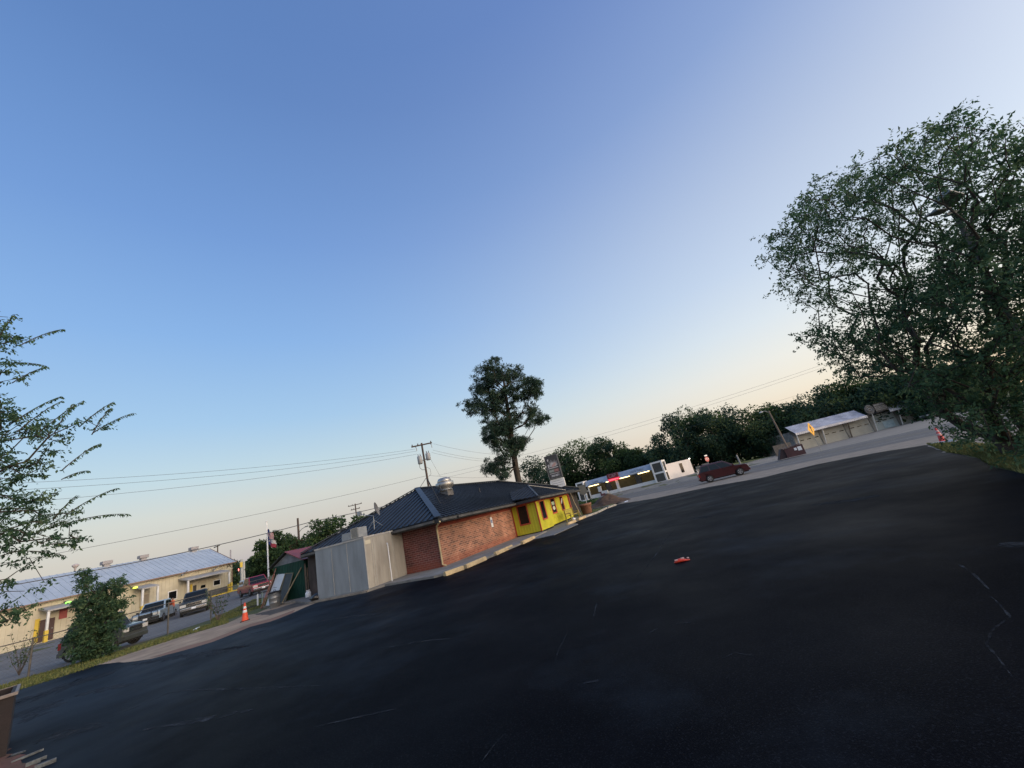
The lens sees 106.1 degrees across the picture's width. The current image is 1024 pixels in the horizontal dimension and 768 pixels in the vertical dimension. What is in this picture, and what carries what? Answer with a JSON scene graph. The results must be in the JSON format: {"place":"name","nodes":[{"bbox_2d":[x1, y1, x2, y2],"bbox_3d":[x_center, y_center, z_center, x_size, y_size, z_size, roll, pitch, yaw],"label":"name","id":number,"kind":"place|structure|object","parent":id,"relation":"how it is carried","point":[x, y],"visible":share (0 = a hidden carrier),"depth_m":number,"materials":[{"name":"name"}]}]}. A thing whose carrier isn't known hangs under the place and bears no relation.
{"place":"outdoors","nodes":[
{"label":"outdoors","id":0,"kind":"place"},
{"bbox_2d":[0,521,313,587],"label":"power line","id":1,"kind":"object","parent":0,"point":[158,557],"visible":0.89,"depth_m":23.29,"materials":[{"name":"grey metal"}]},
{"bbox_2d":[365,531,546,591],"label":"sidewalk","id":2,"kind":"structure","parent":0,"point":[438,572],"depth_m":19.39,"materials":[{"name":"concrete"}]},
{"bbox_2d":[0,384,1022,686],"bbox_3d":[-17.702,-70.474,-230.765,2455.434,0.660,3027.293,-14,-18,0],"label":"ground","id":3,"kind":"structure","parent":0,"point":[236,586],"depth_m":22.41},
{"bbox_2d":[0,311,136,628],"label":"elm tree","id":4,"kind":"object","parent":3,"relation":"on","point":[13,416],"visible":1,"depth_m":7.98,"materials":[{"name":"green plant"}]},
{"bbox_2d":[56,567,135,667],"bbox_3d":[-20.196,11.182,18.829,2.885,4.269,2.486,-26,-21,32],"label":"bush","id":5,"kind":"object","parent":3,"relation":"on","point":[101,604],"visible":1,"depth_m":18.26,"materials":[{"name":"green plant"}]},
{"bbox_2d":[0,589,267,684],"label":"gravel yard","id":6,"kind":"structure","parent":3,"relation":"on","point":[200,615],"depth_m":28.20,"materials":[{"name":"gravel"}]},
{"bbox_2d":[3,623,42,674],"bbox_3d":[-25.524,13.935,20.184,1.034,2.297,1.318,-10,-18,-13],"label":"sapling","id":7,"kind":"object","parent":6,"relation":"on","point":[20,663],"visible":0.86,"depth_m":19.91,"materials":[{"name":"plant"}]},
{"bbox_2d":[56,611,147,661],"bbox_3d":[-22.166,13.574,20.954,3.250,1.816,1.940,-12,-18,-7],"label":"utility vehicle","id":8,"kind":"object","parent":6,"relation":"on","point":[126,634],"visible":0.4,"depth_m":20.69,"materials":[{"name":"grey paint"}]},
{"bbox_2d":[0,546,236,653],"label":"metal warehouse","id":9,"kind":"structure","parent":6,"relation":"on","point":[176,577],"depth_m":47.43,"materials":[{"name":"beige"}]},
{"bbox_2d":[37,617,54,642],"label":"door","id":10,"kind":"structure","parent":9,"relation":"in","point":[52,620],"depth_m":40.15,"materials":[{"name":"metal"}]},
{"bbox_2d":[139,588,149,607],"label":"overhead door","id":11,"kind":"structure","parent":9,"relation":"in","point":[146,591],"depth_m":47.85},
{"bbox_2d":[168,589,177,599],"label":"window","id":12,"kind":"structure","parent":9,"relation":"in","point":[171,594],"depth_m":50.18,"materials":[{"name":"white paint"}]},
{"bbox_2d":[131,598,179,622],"bbox_3d":[-34.340,22.004,37.198,2.380,1.856,5.630,-5,-20,-27],"label":"pickup truck","id":13,"kind":"object","parent":6,"relation":"on","point":[148,617],"visible":0.76,"depth_m":36.18,"materials":[{"name":"silver metal"}]},
{"bbox_2d":[179,588,209,616],"bbox_3d":[-30.335,20.891,36.975,2.400,1.916,5.858,-1,-22,-36],"label":"pickup truck","id":14,"kind":"object","parent":6,"relation":"on","point":[183,605],"visible":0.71,"depth_m":35.14,"materials":[{"name":"green paint"}]},
{"bbox_2d":[237,574,272,597],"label":"pickup truck","id":15,"kind":"object","parent":6,"relation":"on","point":[252,588],"visible":0.77,"depth_m":43.27,"materials":[{"name":"red paint"}]},
{"bbox_2d":[244,539,273,576],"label":"tree","id":16,"kind":"object","parent":6,"relation":"on","point":[249,562],"visible":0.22,"depth_m":58.49,"materials":[{"name":"green plant"}]},
{"bbox_2d":[249,530,293,575],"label":"tree","id":17,"kind":"object","parent":6,"relation":"on","point":[259,557],"visible":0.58,"depth_m":58.15,"materials":[{"name":"green plant"}]},
{"bbox_2d":[288,532,314,550],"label":"tree","id":18,"kind":"object","parent":6,"relation":"on","point":[295,545],"visible":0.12,"depth_m":50.26,"materials":[{"name":"green plant"}]},
{"bbox_2d":[297,518,341,548],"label":"tree","id":19,"kind":"object","parent":6,"relation":"on","point":[312,541],"visible":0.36,"depth_m":46.49,"materials":[{"name":"green plant"}]},
{"bbox_2d":[315,514,346,544],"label":"tree","id":20,"kind":"object","parent":6,"relation":"on","point":[332,525],"visible":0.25,"depth_m":47.56,"materials":[{"name":"green plant"}]},
{"bbox_2d":[0,576,271,683],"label":"chain link fence","id":21,"kind":"object","parent":3,"relation":"on","point":[33,638],"visible":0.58,"depth_m":21.10,"materials":[{"name":"metal"}]},
{"bbox_2d":[95,603,314,664],"bbox_3d":[-13.222,12.065,20.160,11.706,0.001,13.729,-19,-19,15],"label":"dirt strip","id":22,"kind":"object","parent":3,"relation":"on","point":[181,642],"visible":0.36,"depth_m":16.98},
{"bbox_2d":[151,610,294,657],"bbox_3d":[-11.085,10.049,15.727,2.296,0.001,5.018,-25,-21,30],"label":"red dirt edge","id":23,"kind":"object","parent":22,"relation":"on","point":[224,635],"visible":0.95,"depth_m":15.18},
{"bbox_2d":[240,602,249,622],"bbox_3d":[-13.050,11.131,18.799,0.380,0.825,0.380,-2,-21,-33],"label":"traffic cone","id":24,"kind":"object","parent":22,"relation":"on","point":[244,616],"visible":0.98,"depth_m":18.70,"materials":[{"name":"plastic"}]},
{"bbox_2d":[267,589,281,608],"bbox_3d":[-13.571,12.271,22.007,0.738,0.929,0.697,-14,-18,0],"label":"trash can","id":25,"kind":"object","parent":22,"relation":"on","point":[274,597],"visible":1,"depth_m":21.80,"materials":[{"name":"metal"}]},
{"bbox_2d":[266,574,284,605],"bbox_3d":[-14.435,12.538,23.482,1.012,1.701,0.681,-21,-19,20],"label":"white door","id":26,"kind":"structure","parent":22,"relation":"on","point":[277,583],"depth_m":23.65,"materials":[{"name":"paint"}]},
{"bbox_2d":[255,603,305,614],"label":"stained dirt","id":27,"kind":"structure","parent":22,"relation":"on","point":[281,609],"depth_m":19.88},
{"bbox_2d":[280,573,293,602],"bbox_3d":[-13.678,12.301,23.221,0.945,1.627,0.575,-21,-19,20],"label":"framed board","id":28,"kind":"object","parent":22,"relation":"on","point":[286,583],"visible":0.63,"depth_m":23.30,"materials":[{"name":"grey"}]},
{"bbox_2d":[205,583,229,619],"bbox_3d":[-17.284,12.848,22.606,1.182,1.974,1.254,-14,-18,0],"label":"sapling","id":29,"kind":"object","parent":3,"relation":"on","point":[218,616],"visible":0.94,"depth_m":22.50,"materials":[{"name":"plant"}]},
{"bbox_2d":[233,559,245,584],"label":"tree","id":30,"kind":"object","parent":3,"relation":"on","point":[236,575],"visible":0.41,"depth_m":141.65,"materials":[{"name":"green plant"}]},
{"bbox_2d":[240,592,262,610],"bbox_3d":[-17.337,14.438,25.491,0.560,0.810,1.372,-23,-20,27],"label":"metal rack","id":31,"kind":"object","parent":3,"relation":"on","point":[261,593],"visible":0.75,"depth_m":25.58,"materials":[{"name":"metal"}]},
{"bbox_2d":[266,521,268,576],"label":"flagpole","id":32,"kind":"object","parent":3,"relation":"on","point":[267,549],"visible":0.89,"depth_m":52.23,"materials":[{"name":"white"}]},
{"bbox_2d":[411,441,431,485],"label":"utility pole","id":33,"kind":"object","parent":3,"relation":"on","point":[420,460],"visible":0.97,"depth_m":44.52,"materials":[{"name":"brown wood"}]},
{"bbox_2d":[6,476,423,562],"bbox_3d":[-20.535,10.661,33.423,30.480,1.877,0.024,4,-25,-43],"label":"power line","id":34,"kind":"object","parent":33,"relation":"attached to","point":[216,522],"visible":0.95,"depth_m":30.34,"materials":[{"name":"grey metal"}]},
{"bbox_2d":[22,451,413,489],"bbox_3d":[-24.308,7.830,36.100,31.646,1.116,0.024,-1,-22,-34],"label":"power line","id":35,"kind":"object","parent":33,"relation":"attached to","point":[207,476],"visible":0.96,"depth_m":33.70,"materials":[{"name":"grey metal"}]},
{"bbox_2d":[26,449,412,482],"bbox_3d":[-24.462,7.431,36.201,31.627,1.265,0.024,-1,-22,-34],"label":"power line","id":36,"kind":"object","parent":33,"relation":"attached to","point":[206,471],"visible":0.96,"depth_m":33.80,"materials":[{"name":"grey metal"}]},
{"bbox_2d":[65,454,414,498],"bbox_3d":[-24.099,8.532,35.912,31.547,0.681,0.024,-2,-22,-34],"label":"power line","id":37,"kind":"object","parent":33,"relation":"attached to","point":[231,481],"visible":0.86,"depth_m":34.59,"materials":[{"name":"grey metal"}]},
{"bbox_2d":[300,480,581,594],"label":"restaurant","id":38,"kind":"structure","parent":3,"relation":"on","point":[453,528],"depth_m":23.83,"materials":[{"name":"brown brick"}]},
{"bbox_2d":[357,502,381,531],"bbox_3d":[-8.001,7.709,22.123,1.490,1.678,0.811,-21,-19,20],"label":"satellite dish","id":39,"kind":"object","parent":38,"relation":"on","point":[376,508],"visible":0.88,"depth_m":22.11,"materials":[{"name":"metal"}]},
{"bbox_2d":[435,477,453,494],"bbox_3d":[-4.588,7.065,26.416,1.240,1.250,1.240,-21,-19,20],"label":"exhaust fan","id":40,"kind":"object","parent":38,"relation":"on","point":[446,483],"visible":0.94,"depth_m":26.05,"materials":[{"name":"metal"}]},
{"bbox_2d":[516,504,530,525],"bbox_3d":[0.825,9.525,27.909,0.860,1.380,0.031,-21,-19,20],"label":"window","id":41,"kind":"structure","parent":38,"relation":"in","point":[522,511],"depth_m":27.91,"materials":[{"name":"black glass"}]},
{"bbox_2d":[539,500,547,519],"bbox_3d":[2.332,9.370,28.614,0.048,1.360,1.040,-21,-19,20],"label":"window","id":42,"kind":"structure","parent":38,"relation":"in","point":[542,505],"depth_m":28.62,"materials":[{"name":"black glass"}]},
{"bbox_2d":[549,498,557,513],"bbox_3d":[3.456,10.123,31.961,0.054,1.220,1.150,-21,-19,20],"label":"window","id":43,"kind":"structure","parent":38,"relation":"in","point":[552,501],"depth_m":31.95,"materials":[{"name":"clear glass"}]},
{"bbox_2d":[456,356,551,481],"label":"pine tree","id":44,"kind":"object","parent":3,"relation":"on","point":[503,427],"visible":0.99,"depth_m":59.47,"materials":[{"name":"green plant"}]},
{"bbox_2d":[0,441,1023,689],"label":"grass","id":45,"kind":"structure","parent":3,"relation":"on","point":[238,611],"depth_m":16.80,"materials":[{"name":"green"}]},
{"bbox_2d":[5,445,1023,767],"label":"parking lot","id":46,"kind":"structure","parent":3,"relation":"on","point":[861,633],"depth_m":5.18,"materials":[{"name":"asphalt"}]},
{"bbox_2d":[0,684,20,757],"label":"rusty bin","id":47,"kind":"object","parent":46,"relation":"on","point":[7,700],"visible":0.91,"depth_m":6.83,"materials":[{"name":"brown"}]},
{"bbox_2d":[0,748,36,767],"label":"red mulch","id":48,"kind":"object","parent":46,"relation":"on","point":[5,763],"visible":0.8,"depth_m":6.22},
{"bbox_2d":[11,748,43,762],"bbox_3d":[-7.995,6.134,6.350,0.050,0.030,0.340,-25,-21,30],"label":"plastic scrap","id":49,"kind":"object","parent":46,"relation":"on","point":[32,753],"visible":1,"depth_m":6.35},
{"bbox_2d":[25,757,40,766],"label":"plastic scrap","id":50,"kind":"object","parent":46,"relation":"on","point":[35,761],"visible":1,"depth_m":5.89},
{"bbox_2d":[34,757,56,767],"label":"plastic scrap","id":51,"kind":"object","parent":46,"relation":"on","point":[47,762],"visible":1,"depth_m":5.73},
{"bbox_2d":[33,722,102,744],"bbox_3d":[-8.120,6.442,7.137,1.517,0.001,0.668,-14,-18,0],"label":"worn mark","id":52,"kind":"object","parent":46,"relation":"on","point":[55,735],"visible":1,"depth_m":7.13,"materials":[{"name":"asphalt"}]},
{"bbox_2d":[133,644,249,664],"bbox_3d":[-10.636,8.855,12.501,6.404,0.001,0.875,-21,-19,21],"label":"worn mark","id":53,"kind":"object","parent":46,"relation":"on","point":[193,654],"visible":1,"depth_m":12.37,"materials":[{"name":"asphalt"}]},
{"bbox_2d":[142,709,253,730],"bbox_3d":[-4.988,5.291,6.040,2.183,0.001,0.202,-17,-18,9],"label":"worn mark","id":54,"kind":"object","parent":46,"relation":"on","point":[205,719],"visible":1,"depth_m":6.04,"materials":[{"name":"asphalt"}]},
{"bbox_2d":[260,590,367,608],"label":"cooler slab","id":55,"kind":"structure","parent":46,"relation":"on","point":[303,600],"depth_m":19.05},
{"bbox_2d":[268,546,310,599],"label":"garden shed","id":56,"kind":"structure","parent":55,"relation":"on","point":[291,561],"depth_m":23.54,"materials":[{"name":"green metal"}]},
{"bbox_2d":[314,530,406,598],"bbox_3d":[-7.858,9.320,20.102,3.415,2.360,2.750,-21,-19,20],"label":"walk in cooler","id":57,"kind":"object","parent":55,"relation":"on","point":[354,565],"visible":0.97,"depth_m":19.01,"materials":[{"name":"metal"}]},
{"bbox_2d":[341,526,366,541],"bbox_3d":[-8.077,7.633,19.577,1.300,0.495,0.564,-21,-19,20],"label":"condenser unit","id":58,"kind":"object","parent":57,"relation":"on","point":[356,532],"visible":0.95,"depth_m":19.30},
{"bbox_2d":[443,566,463,575],"bbox_3d":[-2.534,8.146,16.776,0.214,0.180,0.998,-29,-23,38],"label":"wheel stop","id":59,"kind":"object","parent":46,"relation":"on","point":[453,570],"visible":0.99,"depth_m":16.68,"materials":[{"name":"beige paint"}]},
{"bbox_2d":[464,556,486,568],"bbox_3d":[-1.710,8.359,18.043,0.214,0.180,1.736,-21,-19,22],"label":"wheel stop","id":60,"kind":"object","parent":46,"relation":"on","point":[474,562],"visible":0.89,"depth_m":17.85,"materials":[{"name":"beige paint"}]},
{"bbox_2d":[494,545,512,555],"bbox_3d":[-0.449,8.924,20.697,0.214,0.180,2.089,-21,-19,19],"label":"wheel stop","id":61,"kind":"object","parent":46,"relation":"on","point":[500,551],"visible":0.89,"depth_m":20.34,"materials":[{"name":"beige paint"}]},
{"bbox_2d":[519,455,569,484],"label":"tree","id":62,"kind":"object","parent":3,"relation":"on","point":[533,474],"visible":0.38,"depth_m":113.44,"materials":[{"name":"green plant"}]},
{"bbox_2d":[544,454,565,486],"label":"pylon sign","id":63,"kind":"object","parent":3,"relation":"on","point":[553,466],"visible":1,"depth_m":42.52,"materials":[{"name":"metal"}]},
{"bbox_2d":[535,447,586,486],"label":"tree","id":64,"kind":"object","parent":3,"relation":"on","point":[561,457],"visible":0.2,"depth_m":116.07,"materials":[{"name":"green plant"}]},
{"bbox_2d":[560,436,604,499],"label":"tree","id":65,"kind":"object","parent":3,"relation":"on","point":[582,452],"visible":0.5,"depth_m":112.96,"materials":[{"name":"green plant"}]},
{"bbox_2d":[587,436,626,476],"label":"tree","id":66,"kind":"object","parent":3,"relation":"on","point":[600,445],"visible":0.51,"depth_m":109.41,"materials":[{"name":"green plant"}]},
{"bbox_2d":[598,441,641,475],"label":"tree","id":67,"kind":"object","parent":3,"relation":"on","point":[617,468],"visible":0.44,"depth_m":103.33,"materials":[{"name":"green plant"}]},
{"bbox_2d":[619,447,646,471],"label":"tree","id":68,"kind":"object","parent":3,"relation":"on","point":[634,462],"visible":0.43,"depth_m":100.29,"materials":[{"name":"green plant"}]},
{"bbox_2d":[641,414,703,463],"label":"tree","id":69,"kind":"object","parent":3,"relation":"on","point":[675,436],"visible":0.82,"depth_m":87.88,"materials":[{"name":"green plant"}]},
{"bbox_2d":[663,405,727,467],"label":"tree","id":70,"kind":"object","parent":3,"relation":"on","point":[682,421],"visible":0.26,"depth_m":88.29,"materials":[{"name":"green plant"}]},
{"bbox_2d":[685,408,744,462],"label":"tree","id":71,"kind":"object","parent":3,"relation":"on","point":[711,449],"visible":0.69,"depth_m":83.37,"materials":[{"name":"green plant"}]},
{"bbox_2d":[526,387,930,499],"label":"undergrowth","id":72,"kind":"object","parent":3,"relation":"on","point":[747,457],"visible":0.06,"depth_m":83.69,"materials":[{"name":"green plant"}]},
{"bbox_2d":[704,402,762,460],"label":"tree","id":73,"kind":"object","parent":3,"relation":"on","point":[733,419],"visible":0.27,"depth_m":86.15,"materials":[{"name":"green plant"}]},
{"bbox_2d":[715,404,788,457],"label":"tree","id":74,"kind":"object","parent":3,"relation":"on","point":[752,423],"visible":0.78,"depth_m":79.64,"materials":[{"name":"green plant"}]},
{"bbox_2d":[759,411,788,447],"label":"street lamp","id":75,"kind":"object","parent":3,"relation":"on","point":[777,428],"visible":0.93,"depth_m":63.50,"materials":[{"name":"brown metal"}]},
{"bbox_2d":[751,402,799,452],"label":"tree","id":76,"kind":"object","parent":3,"relation":"on","point":[769,406],"visible":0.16,"depth_m":80.19,"materials":[{"name":"green plant"}]},
{"bbox_2d":[764,403,820,436],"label":"tree","id":77,"kind":"object","parent":3,"relation":"on","point":[783,407],"visible":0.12,"depth_m":77.69,"materials":[{"name":"green plant"}]},
{"bbox_2d":[578,403,1009,500],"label":"concrete apron","id":78,"kind":"object","parent":3,"relation":"on","point":[908,427],"visible":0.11,"depth_m":57.15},
{"bbox_2d":[575,458,694,500],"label":"roadside store","id":79,"kind":"structure","parent":78,"relation":"on","point":[650,473],"depth_m":78.71,"materials":[{"name":"beige"}]},
{"bbox_2d":[589,483,606,494],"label":"shop window","id":80,"kind":"structure","parent":79,"relation":"in","point":[593,489],"depth_m":83.97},
{"bbox_2d":[618,475,636,487],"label":"shop window","id":81,"kind":"structure","parent":79,"relation":"in","point":[627,481],"depth_m":79.95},
{"bbox_2d":[640,470,654,482],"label":"shop window","id":82,"kind":"structure","parent":79,"relation":"in","point":[646,476],"depth_m":77.58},
{"bbox_2d":[772,442,791,455],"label":"gate panel","id":83,"kind":"structure","parent":78,"relation":"on","point":[776,448],"depth_m":68.09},
{"bbox_2d":[778,443,805,459],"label":"dumpster","id":84,"kind":"object","parent":78,"relation":"on","point":[792,451],"visible":1,"depth_m":47.33,"materials":[{"name":"red metal"}]},
{"bbox_2d":[776,392,845,432],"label":"tree","id":85,"kind":"object","parent":3,"relation":"on","point":[808,406],"visible":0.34,"depth_m":76.64,"materials":[{"name":"green plant"}]},
{"bbox_2d":[615,422,1018,504],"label":"gravel shoulder","id":86,"kind":"object","parent":3,"relation":"on","point":[895,446],"visible":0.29,"depth_m":29.54},
{"bbox_2d":[810,382,875,418],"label":"tree","id":87,"kind":"object","parent":3,"relation":"on","point":[824,394],"visible":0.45,"depth_m":76.17,"materials":[{"name":"green plant"}]},
{"bbox_2d":[765,401,923,455],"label":"auto garage","id":88,"kind":"structure","parent":3,"relation":"on","point":[841,426],"depth_m":71.27,"materials":[{"name":"beige metal"}]},
{"bbox_2d":[796,430,823,448],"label":"overhead door","id":89,"kind":"structure","parent":88,"relation":"in","point":[812,443],"depth_m":71.33,"materials":[{"name":"beige metal"}]},
{"bbox_2d":[821,424,848,442],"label":"overhead door","id":90,"kind":"structure","parent":88,"relation":"in","point":[837,427],"depth_m":71.31,"materials":[{"name":"beige metal"}]},
{"bbox_2d":[846,418,874,436],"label":"overhead door","id":91,"kind":"structure","parent":88,"relation":"in","point":[863,425],"depth_m":71.33,"materials":[{"name":"beige metal"}]},
{"bbox_2d":[871,411,898,430],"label":"overhead door","id":92,"kind":"structure","parent":88,"relation":"in","point":[880,426],"depth_m":71.38,"materials":[{"name":"grey metal"}]},
{"bbox_2d":[897,409,919,423],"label":"overhead door","id":93,"kind":"structure","parent":88,"relation":"in","point":[909,417],"depth_m":71.17,"materials":[{"name":"grey metal"}]},
{"bbox_2d":[817,374,897,404],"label":"tree","id":94,"kind":"object","parent":3,"relation":"on","point":[849,386],"visible":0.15,"depth_m":78.69,"materials":[{"name":"green plant"}]},
{"bbox_2d":[751,96,1023,468],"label":"elm tree","id":95,"kind":"object","parent":3,"relation":"on","point":[933,382],"visible":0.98,"depth_m":11.68,"materials":[{"name":"green plant"}]},
{"bbox_2d":[847,378,928,423],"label":"tree","id":96,"kind":"object","parent":3,"relation":"on","point":[880,396],"visible":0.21,"depth_m":72.49,"materials":[{"name":"green plant"}]},
{"bbox_2d":[870,374,961,421],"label":"tree","id":97,"kind":"object","parent":3,"relation":"on","point":[900,412],"visible":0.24,"depth_m":70.58,"materials":[{"name":"green plant"}]},
{"bbox_2d":[893,362,975,412],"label":"tree","id":98,"kind":"object","parent":3,"relation":"on","point":[906,385],"visible":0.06,"depth_m":69.40,"materials":[{"name":"green plant"}]},
{"bbox_2d":[922,351,1013,410],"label":"tree","id":99,"kind":"object","parent":3,"relation":"on","point":[997,363],"visible":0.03,"depth_m":64.18,"materials":[{"name":"green plant"}]},
{"bbox_2d":[924,189,1023,354],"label":"floodlight pole","id":100,"kind":"object","parent":3,"relation":"on","point":[935,212],"visible":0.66,"depth_m":11.50,"materials":[{"name":"grey wood"}]},
{"bbox_2d":[0,0,1023,582],"label":"sky","id":101,"kind":"structure","parent":0,"point":[269,233],"materials":[{"name":"blue"}]},
{"bbox_2d":[533,513,591,539],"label":"sidewalk","id":102,"kind":"structure","parent":0,"point":[558,528],"depth_m":26.34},
{"bbox_2d":[563,507,579,521],"bbox_3d":[5.028,10.932,32.358,0.592,1.000,1.620,-24,-20,28],"label":"park bench","id":103,"kind":"object","parent":102,"relation":"on","point":[568,513],"visible":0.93,"depth_m":32.44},
{"bbox_2d":[575,504,613,516],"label":"grass island","id":104,"kind":"structure","parent":0,"point":[592,510],"depth_m":40.02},
{"bbox_2d":[578,485,586,502],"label":"potted plant","id":105,"kind":"object","parent":104,"relation":"on","point":[582,489],"visible":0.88,"depth_m":43.18,"materials":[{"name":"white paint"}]},
{"bbox_2d":[579,502,591,514],"bbox_3d":[7.190,12.061,37.245,1.220,0.930,1.220,-14,-18,0],"label":"planter","id":106,"kind":"object","parent":104,"relation":"on","point":[586,508],"visible":0.98,"depth_m":36.83,"materials":[{"name":"ceramic"}]},
{"bbox_2d":[591,493,629,507],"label":"dirt mound","id":107,"kind":"object","parent":104,"relation":"on","point":[606,499],"visible":0.77,"depth_m":45.89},
{"bbox_2d":[618,411,1009,497],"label":"road","id":108,"kind":"structure","parent":0,"point":[912,435],"depth_m":38.09,"materials":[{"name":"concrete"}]},
{"bbox_2d":[697,461,750,481],"bbox_3d":[21.075,8.651,38.710,4.758,1.736,2.220,-20,-19,17],"label":"maroon suv","id":109,"kind":"object","parent":108,"relation":"on","point":[710,472],"visible":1,"depth_m":38.03,"materials":[{"name":"paint"}]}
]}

